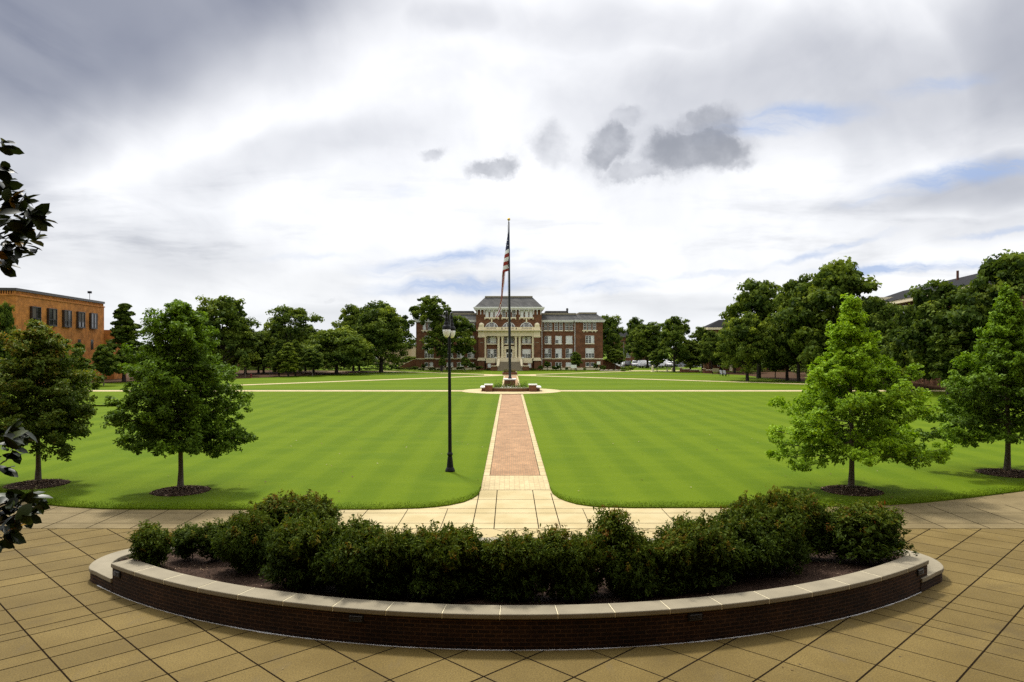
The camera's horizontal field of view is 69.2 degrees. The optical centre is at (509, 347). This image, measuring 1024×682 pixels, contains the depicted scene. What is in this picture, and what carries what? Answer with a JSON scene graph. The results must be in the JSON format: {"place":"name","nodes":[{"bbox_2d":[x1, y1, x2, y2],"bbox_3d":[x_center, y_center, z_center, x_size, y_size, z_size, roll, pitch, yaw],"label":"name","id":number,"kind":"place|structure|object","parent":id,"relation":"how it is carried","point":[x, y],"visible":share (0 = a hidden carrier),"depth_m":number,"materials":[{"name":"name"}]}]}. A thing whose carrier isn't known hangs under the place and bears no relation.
{"place":"outdoors","nodes":[
{"label":"outdoors","id":0,"kind":"place"},
{"bbox_2d":[0,358,503,509],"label":"lawn","id":1,"kind":"structure","parent":0,"point":[393,447],"depth_m":38.10,"materials":[{"name":"green plant"}]},
{"bbox_2d":[0,330,18,376],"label":"tree","id":2,"kind":"object","parent":1,"relation":"on","point":[5,354],"visible":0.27,"depth_m":89.28,"materials":[{"name":"green plant"}]},
{"bbox_2d":[0,302,21,334],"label":"oak tree","id":3,"kind":"object","parent":1,"relation":"on","point":[7,322],"visible":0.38,"depth_m":91.70,"materials":[{"name":"green plant"}]},
{"bbox_2d":[2,478,70,489],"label":"bark chips","id":4,"kind":"object","parent":1,"relation":"on","point":[37,481],"visible":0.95,"depth_m":29.28,"materials":[{"name":"brown wood"}]},
{"bbox_2d":[0,319,103,480],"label":"young oak","id":5,"kind":"object","parent":1,"relation":"on","point":[39,349],"visible":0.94,"depth_m":28.97,"materials":[{"name":"green plant"}]},
{"bbox_2d":[0,288,121,380],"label":"orange brick building","id":6,"kind":"structure","parent":1,"relation":"on","point":[75,320],"depth_m":111.76,"materials":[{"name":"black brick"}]},
{"bbox_2d":[30,306,40,320],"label":"window","id":7,"kind":"structure","parent":6,"relation":"in","point":[35,312],"depth_m":101.70,"materials":[{"name":"grey glass"}]},
{"bbox_2d":[47,308,56,326],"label":"window","id":8,"kind":"structure","parent":6,"relation":"in","point":[51,313],"depth_m":106.63,"materials":[{"name":"grey glass"}]},
{"bbox_2d":[62,310,71,327],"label":"window","id":9,"kind":"structure","parent":6,"relation":"in","point":[66,314],"depth_m":111.56,"materials":[{"name":"grey glass"}]},
{"bbox_2d":[67,342,95,378],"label":"tree","id":10,"kind":"object","parent":1,"relation":"on","point":[82,365],"visible":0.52,"depth_m":99.51,"materials":[{"name":"green plant"}]},
{"bbox_2d":[87,345,120,385],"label":"sapling","id":11,"kind":"object","parent":1,"relation":"on","point":[103,358],"visible":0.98,"depth_m":104.90,"materials":[{"name":"green plant"}]},
{"bbox_2d":[100,303,149,381],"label":"conical tree","id":12,"kind":"object","parent":1,"relation":"on","point":[124,330],"visible":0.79,"depth_m":117.18,"materials":[{"name":"green plant"}]},
{"bbox_2d":[100,299,258,486],"bbox_3d":[-12.285,1.829,28.302,5.359,7.370,5.226,0,0,0],"label":"young oak","id":13,"kind":"object","parent":1,"relation":"on","point":[164,379],"visible":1,"depth_m":27.52,"materials":[{"name":"green plant"}]},
{"bbox_2d":[150,485,211,496],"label":"bark chips","id":14,"kind":"object","parent":1,"relation":"on","point":[185,487],"visible":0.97,"depth_m":27.98,"materials":[{"name":"brown wood"}]},
{"bbox_2d":[193,295,261,371],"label":"oak tree","id":15,"kind":"object","parent":1,"relation":"on","point":[234,331],"visible":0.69,"depth_m":138.36,"materials":[{"name":"green plant"}]},
{"bbox_2d":[90,370,388,382],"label":"pine straw","id":16,"kind":"object","parent":1,"relation":"on","point":[255,374],"visible":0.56,"depth_m":154.54,"materials":[{"name":"brown plant"}]},
{"bbox_2d":[224,329,266,373],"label":"oak tree","id":17,"kind":"object","parent":1,"relation":"on","point":[259,346],"visible":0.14,"depth_m":150.51,"materials":[{"name":"green plant"}]},
{"bbox_2d":[250,336,275,373],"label":"tree","id":18,"kind":"object","parent":1,"relation":"on","point":[266,340],"visible":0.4,"depth_m":151.33,"materials":[{"name":"green plant"}]},
{"bbox_2d":[262,353,277,368],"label":"sapling","id":19,"kind":"object","parent":1,"relation":"on","point":[272,362],"visible":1,"depth_m":136.48,"materials":[{"name":"green plant"}]},
{"bbox_2d":[270,340,283,375],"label":"conical tree","id":20,"kind":"object","parent":1,"relation":"on","point":[278,345],"visible":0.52,"depth_m":139.36,"materials":[{"name":"green plant"}]},
{"bbox_2d":[276,342,300,376],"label":"conical tree","id":21,"kind":"object","parent":1,"relation":"on","point":[288,361],"visible":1,"depth_m":137.16,"materials":[{"name":"green plant"}]},
{"bbox_2d":[262,304,324,372],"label":"oak tree","id":22,"kind":"object","parent":1,"relation":"on","point":[277,323],"visible":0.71,"depth_m":154.89,"materials":[{"name":"green plant"}]},
{"bbox_2d":[292,340,303,375],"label":"conical tree","id":23,"kind":"object","parent":1,"relation":"on","point":[296,344],"visible":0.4,"depth_m":141.81,"materials":[{"name":"green plant"}]},
{"bbox_2d":[299,349,325,375],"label":"tree","id":24,"kind":"object","parent":1,"relation":"on","point":[310,357],"visible":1,"depth_m":139.31,"materials":[{"name":"green plant"}]},
{"bbox_2d":[294,325,379,373],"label":"spreading tree","id":25,"kind":"object","parent":1,"relation":"on","point":[335,347],"visible":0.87,"depth_m":146.85,"materials":[{"name":"green plant"}]},
{"bbox_2d":[331,304,362,371],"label":"maple tree","id":26,"kind":"object","parent":1,"relation":"on","point":[352,310],"visible":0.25,"depth_m":164.29,"materials":[{"name":"green plant"}]},
{"bbox_2d":[351,300,416,371],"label":"elm tree","id":27,"kind":"object","parent":1,"relation":"on","point":[381,326],"visible":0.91,"depth_m":158.91,"materials":[{"name":"green plant"}]},
{"bbox_2d":[330,374,481,374],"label":"turf edge","id":28,"kind":"object","parent":1,"relation":"on","point":[405,374],"visible":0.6,"depth_m":148.95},
{"bbox_2d":[409,295,476,370],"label":"oak tree","id":29,"kind":"object","parent":1,"relation":"on","point":[463,332],"visible":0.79,"depth_m":169.58,"materials":[{"name":"green plant"}]},
{"bbox_2d":[442,309,455,471],"bbox_3d":[-2.628,1.920,32.600,0.430,7.060,2.524,0,0,0],"label":"street lamp","id":30,"kind":"object","parent":1,"relation":"on","point":[448,328],"visible":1,"depth_m":32.53,"materials":[{"name":"black metal"}]},
{"bbox_2d":[0,482,1023,508],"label":"grass","id":31,"kind":"structure","parent":1,"relation":"on","point":[601,504],"depth_m":25.86,"materials":[{"name":"green plant"}]},
{"bbox_2d":[243,375,505,384],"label":"path","id":32,"kind":"structure","parent":0,"point":[367,380],"depth_m":121.68,"materials":[{"name":"concrete"}]},
{"bbox_2d":[484,376,504,474],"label":"walk border","id":33,"kind":"object","parent":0,"point":[488,462],"visible":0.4,"depth_m":42.84,"materials":[{"name":"concrete"}]},
{"bbox_2d":[72,390,944,390],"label":"path","id":34,"kind":"structure","parent":0,"point":[561,390],"depth_m":93.62,"materials":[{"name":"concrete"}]},
{"bbox_2d":[414,296,604,370],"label":"brick hall","id":35,"kind":"structure","parent":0,"point":[540,338],"depth_m":180.30,"materials":[{"name":"red brick"}]},
{"bbox_2d":[462,389,560,393],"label":"path","id":36,"kind":"structure","parent":0,"point":[524,392],"depth_m":89.39,"materials":[{"name":"concrete"}]},
{"bbox_2d":[480,378,540,391],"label":"flagpole planter","id":37,"kind":"object","parent":36,"relation":"on","point":[491,388],"visible":0.91,"depth_m":91.26,"materials":[{"name":"red brick"}]},
{"bbox_2d":[507,218,511,378],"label":"flagpole","id":38,"kind":"object","parent":37,"relation":"on","point":[509,332],"visible":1,"depth_m":93.89,"materials":[{"name":"black metal"}]},
{"bbox_2d":[496,228,508,316],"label":"flag","id":39,"kind":"object","parent":38,"relation":"attached to","point":[505,264],"visible":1,"depth_m":93.75,"materials":[{"name":"multicoloured fabric"}]},
{"bbox_2d":[0,490,1023,527],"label":"walkway","id":40,"kind":"structure","parent":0,"point":[990,506],"depth_m":24.41,"materials":[{"name":"concrete"}]},
{"bbox_2d":[0,0,1023,347],"label":"sky","id":41,"kind":"structure","parent":0,"point":[647,160],"materials":[{"name":"white"}]},
{"bbox_2d":[2,352,1023,423],"bbox_3d":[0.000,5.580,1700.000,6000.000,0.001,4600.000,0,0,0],"label":"ground","id":42,"kind":"structure","parent":0,"point":[101,407],"depth_m":68.93,"materials":[{"name":"green plant"}]},
{"bbox_2d":[191,358,934,383],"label":"undergrowth","id":43,"kind":"object","parent":42,"relation":"on","point":[763,367],"visible":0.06,"depth_m":175.69,"materials":[{"name":"green plant"}]},
{"bbox_2d":[490,375,539,474],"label":"brick walk","id":44,"kind":"structure","parent":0,"point":[513,453],"depth_m":42.84,"materials":[{"name":"red brick"}]},
{"bbox_2d":[516,375,545,474],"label":"walk border","id":45,"kind":"object","parent":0,"point":[539,461],"visible":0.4,"depth_m":42.84,"materials":[{"name":"concrete"}]},
{"bbox_2d":[517,375,800,383],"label":"path","id":46,"kind":"structure","parent":0,"point":[664,379],"depth_m":125.42,"materials":[{"name":"concrete"}]},
{"bbox_2d":[516,358,1023,507],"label":"lawn","id":47,"kind":"structure","parent":0,"point":[672,454],"depth_m":39.59,"materials":[{"name":"green plant"}]},
{"bbox_2d":[600,314,626,360],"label":"oak tree","id":48,"kind":"object","parent":47,"relation":"on","point":[612,330],"visible":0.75,"depth_m":220.02,"materials":[{"name":"green plant"}]},
{"bbox_2d":[604,349,625,369],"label":"tree","id":49,"kind":"object","parent":47,"relation":"on","point":[613,355],"visible":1,"depth_m":181.15,"materials":[{"name":"green plant"}]},
{"bbox_2d":[624,316,643,359],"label":"oak tree","id":50,"kind":"object","parent":47,"relation":"on","point":[633,323],"visible":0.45,"depth_m":248.88,"materials":[{"name":"green plant"}]},
{"bbox_2d":[627,321,663,367],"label":"oak tree","id":51,"kind":"object","parent":47,"relation":"on","point":[647,336],"visible":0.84,"depth_m":195.88,"materials":[{"name":"green plant"}]},
{"bbox_2d":[647,350,665,365],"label":"tree","id":52,"kind":"object","parent":47,"relation":"on","point":[654,358],"visible":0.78,"depth_m":167.44,"materials":[{"name":"green plant"}]},
{"bbox_2d":[655,316,691,371],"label":"oak tree","id":53,"kind":"object","parent":47,"relation":"on","point":[674,329],"visible":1,"depth_m":164.50,"materials":[{"name":"green plant"}]},
{"bbox_2d":[672,340,703,369],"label":"conical tree","id":54,"kind":"object","parent":47,"relation":"on","point":[693,361],"visible":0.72,"depth_m":166.82,"materials":[{"name":"green plant"}]},
{"bbox_2d":[689,326,706,369],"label":"oak tree","id":55,"kind":"object","parent":47,"relation":"on","point":[699,332],"visible":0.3,"depth_m":173.83,"materials":[{"name":"green plant"}]},
{"bbox_2d":[698,330,721,369],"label":"oak tree","id":56,"kind":"object","parent":47,"relation":"on","point":[708,343],"visible":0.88,"depth_m":158.80,"materials":[{"name":"green plant"}]},
{"bbox_2d":[703,320,785,370],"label":"hip roofed building","id":57,"kind":"structure","parent":47,"relation":"on","point":[716,326],"depth_m":172.00,"materials":[{"name":"red brick"}]},
{"bbox_2d":[713,311,778,380],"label":"willow oak","id":58,"kind":"object","parent":47,"relation":"on","point":[742,335],"visible":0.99,"depth_m":119.36,"materials":[{"name":"green plant"}]},
{"bbox_2d":[718,277,780,377],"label":"oak tree","id":59,"kind":"object","parent":47,"relation":"on","point":[757,299],"visible":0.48,"depth_m":130.25,"materials":[{"name":"green plant"}]},
{"bbox_2d":[763,329,805,380],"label":"oak tree","id":60,"kind":"object","parent":47,"relation":"on","point":[791,361],"visible":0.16,"depth_m":120.43,"materials":[{"name":"green plant"}]},
{"bbox_2d":[768,273,818,380],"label":"oak tree","id":61,"kind":"object","parent":47,"relation":"on","point":[785,295],"visible":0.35,"depth_m":118.11,"materials":[{"name":"green plant"}]},
{"bbox_2d":[798,317,849,366],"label":"oak tree","id":62,"kind":"object","parent":47,"relation":"on","point":[827,337],"visible":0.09,"depth_m":112.26,"materials":[{"name":"green plant"}]},
{"bbox_2d":[767,256,882,368],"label":"oak tree","id":63,"kind":"object","parent":47,"relation":"on","point":[831,281],"visible":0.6,"depth_m":109.98,"materials":[{"name":"green plant"}]},
{"bbox_2d":[708,371,961,390],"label":"pine straw","id":64,"kind":"object","parent":47,"relation":"on","point":[779,375],"visible":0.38,"depth_m":138.61,"materials":[{"name":"brown plant"}]},
{"bbox_2d":[821,485,881,495],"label":"mulch","id":65,"kind":"object","parent":47,"relation":"on","point":[873,493],"visible":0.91,"depth_m":27.64,"materials":[{"name":"brown plant"}]},
{"bbox_2d":[765,293,956,486],"bbox_3d":[13.131,1.710,28.302,6.736,7.609,6.010,0,0,36],"label":"young oak","id":66,"kind":"object","parent":47,"relation":"on","point":[861,368],"visible":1,"depth_m":27.64,"materials":[{"name":"green plant"}]},
{"bbox_2d":[859,296,896,385],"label":"oak tree","id":67,"kind":"object","parent":47,"relation":"on","point":[878,310],"visible":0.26,"depth_m":102.58,"materials":[{"name":"green plant"}]},
{"bbox_2d":[868,334,927,388],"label":"oak tree","id":68,"kind":"object","parent":47,"relation":"on","point":[887,341],"visible":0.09,"depth_m":97.22,"materials":[{"name":"green plant"}]},
{"bbox_2d":[880,303,936,390],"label":"oak tree","id":69,"kind":"object","parent":47,"relation":"on","point":[902,316],"visible":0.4,"depth_m":91.39,"materials":[{"name":"green plant"}]},
{"bbox_2d":[890,279,993,393],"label":"oak tree","id":70,"kind":"object","parent":47,"relation":"on","point":[936,305],"visible":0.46,"depth_m":85.28,"materials":[{"name":"green plant"}]},
{"bbox_2d":[880,270,1023,384],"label":"long roofed building","id":71,"kind":"structure","parent":47,"relation":"on","point":[898,298],"depth_m":115.79,"materials":[{"name":"grey brick"}]},
{"bbox_2d":[925,322,987,392],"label":"oak tree","id":72,"kind":"object","parent":47,"relation":"on","point":[963,334],"visible":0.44,"depth_m":81.09,"materials":[{"name":"green plant"}]},
{"bbox_2d":[909,282,1023,469],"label":"young oak","id":73,"kind":"object","parent":47,"relation":"on","point":[996,377],"visible":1,"depth_m":31.65,"materials":[{"name":"green plant"}]},
{"bbox_2d":[944,249,1023,360],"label":"oak tree","id":74,"kind":"object","parent":47,"relation":"on","point":[975,307],"visible":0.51,"depth_m":78.98,"materials":[{"name":"green plant"}]},
{"bbox_2d":[976,468,1023,477],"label":"mulch","id":75,"kind":"object","parent":47,"relation":"on","point":[986,472],"visible":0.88,"depth_m":31.68,"materials":[{"name":"brown plant"}]},
{"label":"plaza paving","id":76,"kind":"structure","parent":0,"visible":0},
{"bbox_2d":[0,138,57,552],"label":"magnolia tree","id":77,"kind":"object","parent":76,"relation":"on","point":[25,515],"visible":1,"depth_m":7.54,"materials":[{"name":"green plant"}]},
{"bbox_2d":[0,528,1023,681],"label":"paving slabs","id":78,"kind":"structure","parent":76,"relation":"on","point":[390,663],"depth_m":13.65,"materials":[{"name":"concrete"}]},
{"bbox_2d":[89,537,943,650],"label":"planter wall","id":79,"kind":"structure","parent":78,"relation":"on","point":[514,627],"depth_m":14.06,"materials":[{"name":"brick"}]},
{"bbox_2d":[120,550,903,605],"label":"mulch","id":80,"kind":"object","parent":79,"relation":"in","point":[755,584],"visible":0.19,"depth_m":15.92,"materials":[{"name":"brown soil"}]},
{"bbox_2d":[125,519,174,567],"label":"nandina shrub","id":81,"kind":"object","parent":80,"relation":"on","point":[151,544],"visible":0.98,"depth_m":16.92,"materials":[{"name":"green plant"}]},
{"bbox_2d":[171,522,199,559],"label":"nandina shrub","id":82,"kind":"object","parent":80,"relation":"on","point":[183,547],"visible":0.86,"depth_m":17.84,"materials":[{"name":"green plant"}]},
{"bbox_2d":[189,516,230,561],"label":"nandina shrub","id":83,"kind":"object","parent":80,"relation":"on","point":[203,537],"visible":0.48,"depth_m":17.74,"materials":[{"name":"green plant"}]},
{"bbox_2d":[210,505,276,573],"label":"nandina shrub","id":84,"kind":"object","parent":80,"relation":"on","point":[239,544],"visible":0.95,"depth_m":16.59,"materials":[{"name":"green plant"}]},
{"bbox_2d":[248,489,344,535],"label":"nandina shrub","id":85,"kind":"object","parent":80,"relation":"on","point":[274,505],"visible":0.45,"depth_m":18.16,"materials":[{"name":"green plant"}]},
{"bbox_2d":[258,510,342,590],"bbox_3d":[-4.321,4.370,15.717,1.986,1.830,1.897,0,0,-42],"label":"nandina shrub","id":86,"kind":"object","parent":80,"relation":"on","point":[291,545],"visible":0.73,"depth_m":15.32,"materials":[{"name":"green plant"}]},
{"bbox_2d":[307,514,389,598],"bbox_3d":[-3.208,4.365,15.410,2.143,1.705,1.996,0,0,37],"label":"nandina shrub","id":87,"kind":"object","parent":80,"relation":"on","point":[343,561],"visible":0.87,"depth_m":14.83,"materials":[{"name":"green plant"}]},
{"bbox_2d":[359,523,427,599],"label":"nandina shrub","id":88,"kind":"object","parent":80,"relation":"on","point":[388,552],"visible":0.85,"depth_m":14.75,"materials":[{"name":"green plant"}]},
{"bbox_2d":[399,519,490,601],"bbox_3d":[-1.298,4.375,14.989,1.758,1.818,1.842,0,0,30],"label":"nandina shrub","id":89,"kind":"object","parent":80,"relation":"on","point":[445,552],"visible":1,"depth_m":14.62,"materials":[{"name":"green plant"}]},
{"bbox_2d":[453,538,495,597],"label":"nandina shrub","id":90,"kind":"object","parent":80,"relation":"on","point":[474,567],"visible":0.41,"depth_m":14.92,"materials":[{"name":"green plant"}]},
{"bbox_2d":[474,527,557,603],"bbox_3d":[0.112,4.390,15.030,1.753,1.612,1.644,0,0,-15],"label":"nandina shrub","id":91,"kind":"object","parent":80,"relation":"on","point":[513,560],"visible":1,"depth_m":14.56,"materials":[{"name":"green plant"}]},
{"bbox_2d":[538,523,576,600],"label":"nandina shrub","id":92,"kind":"object","parent":80,"relation":"on","point":[553,534],"visible":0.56,"depth_m":14.82,"materials":[{"name":"green plant"}]},
{"bbox_2d":[548,528,611,602],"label":"nandina shrub","id":93,"kind":"object","parent":80,"relation":"on","point":[583,578],"visible":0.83,"depth_m":14.73,"materials":[{"name":"green plant"}]},
{"bbox_2d":[584,505,644,592],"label":"nandina shrub","id":94,"kind":"object","parent":80,"relation":"on","point":[612,528],"visible":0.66,"depth_m":15.15,"materials":[{"name":"green plant"}]},
{"bbox_2d":[599,530,667,600],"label":"nandina shrub","id":95,"kind":"object","parent":80,"relation":"on","point":[639,563],"visible":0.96,"depth_m":14.77,"materials":[{"name":"green plant"}]},
{"bbox_2d":[651,527,699,597],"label":"nandina shrub","id":96,"kind":"object","parent":80,"relation":"on","point":[674,557],"visible":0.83,"depth_m":14.98,"materials":[{"name":"green plant"}]},
{"bbox_2d":[652,509,753,593],"bbox_3d":[4.003,4.378,15.758,1.897,1.808,1.986,0,0,-36],"label":"nandina shrub","id":97,"kind":"object","parent":80,"relation":"on","point":[720,555],"visible":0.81,"depth_m":15.24,"materials":[{"name":"green plant"}]},
{"bbox_2d":[704,504,795,580],"bbox_3d":[5.210,4.364,16.523,2.241,1.707,2.086,0,0,-40],"label":"nandina shrub","id":98,"kind":"object","parent":80,"relation":"on","point":[765,553],"visible":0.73,"depth_m":16.06,"materials":[{"name":"green plant"}]},
{"bbox_2d":[725,485,817,574],"bbox_3d":[5.946,4.219,16.878,1.989,2.013,1.866,0,0,-2],"label":"nandina shrub","id":99,"kind":"object","parent":80,"relation":"on","point":[781,510],"visible":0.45,"depth_m":16.70,"materials":[{"name":"green plant"}]},
{"bbox_2d":[772,486,834,560],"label":"nandina shrub","id":100,"kind":"object","parent":80,"relation":"on","point":[814,510],"visible":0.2,"depth_m":17.67,"materials":[{"name":"green plant"}]},
{"bbox_2d":[817,499,918,564],"bbox_3d":[8.444,4.427,17.934,2.594,1.557,2.416,0,0,-32],"label":"nandina shrub","id":101,"kind":"object","parent":80,"relation":"on","point":[863,531],"visible":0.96,"depth_m":17.38,"materials":[{"name":"green plant"}]},
{"bbox_2d":[0,386,1023,681],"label":"paving joints","id":102,"kind":"object","parent":76,"relation":"on","point":[514,652],"visible":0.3,"depth_m":13.73,"materials":[{"name":"concrete"}]},
{"bbox_2d":[0,428,1023,681],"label":"paving cuts","id":103,"kind":"object","parent":76,"relation":"on","point":[504,508],"visible":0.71,"depth_m":14.67,"materials":[{"name":"concrete"}]},
{"bbox_2d":[481,476,550,489],"bbox_3d":[0.237,5.488,30.210,2.708,0.001,3.180,0,0,0],"label":"tan paving band","id":104,"kind":"object","parent":76,"relation":"on","point":[515,482],"visible":1,"depth_m":29.94,"materials":[{"name":"beige concrete"}]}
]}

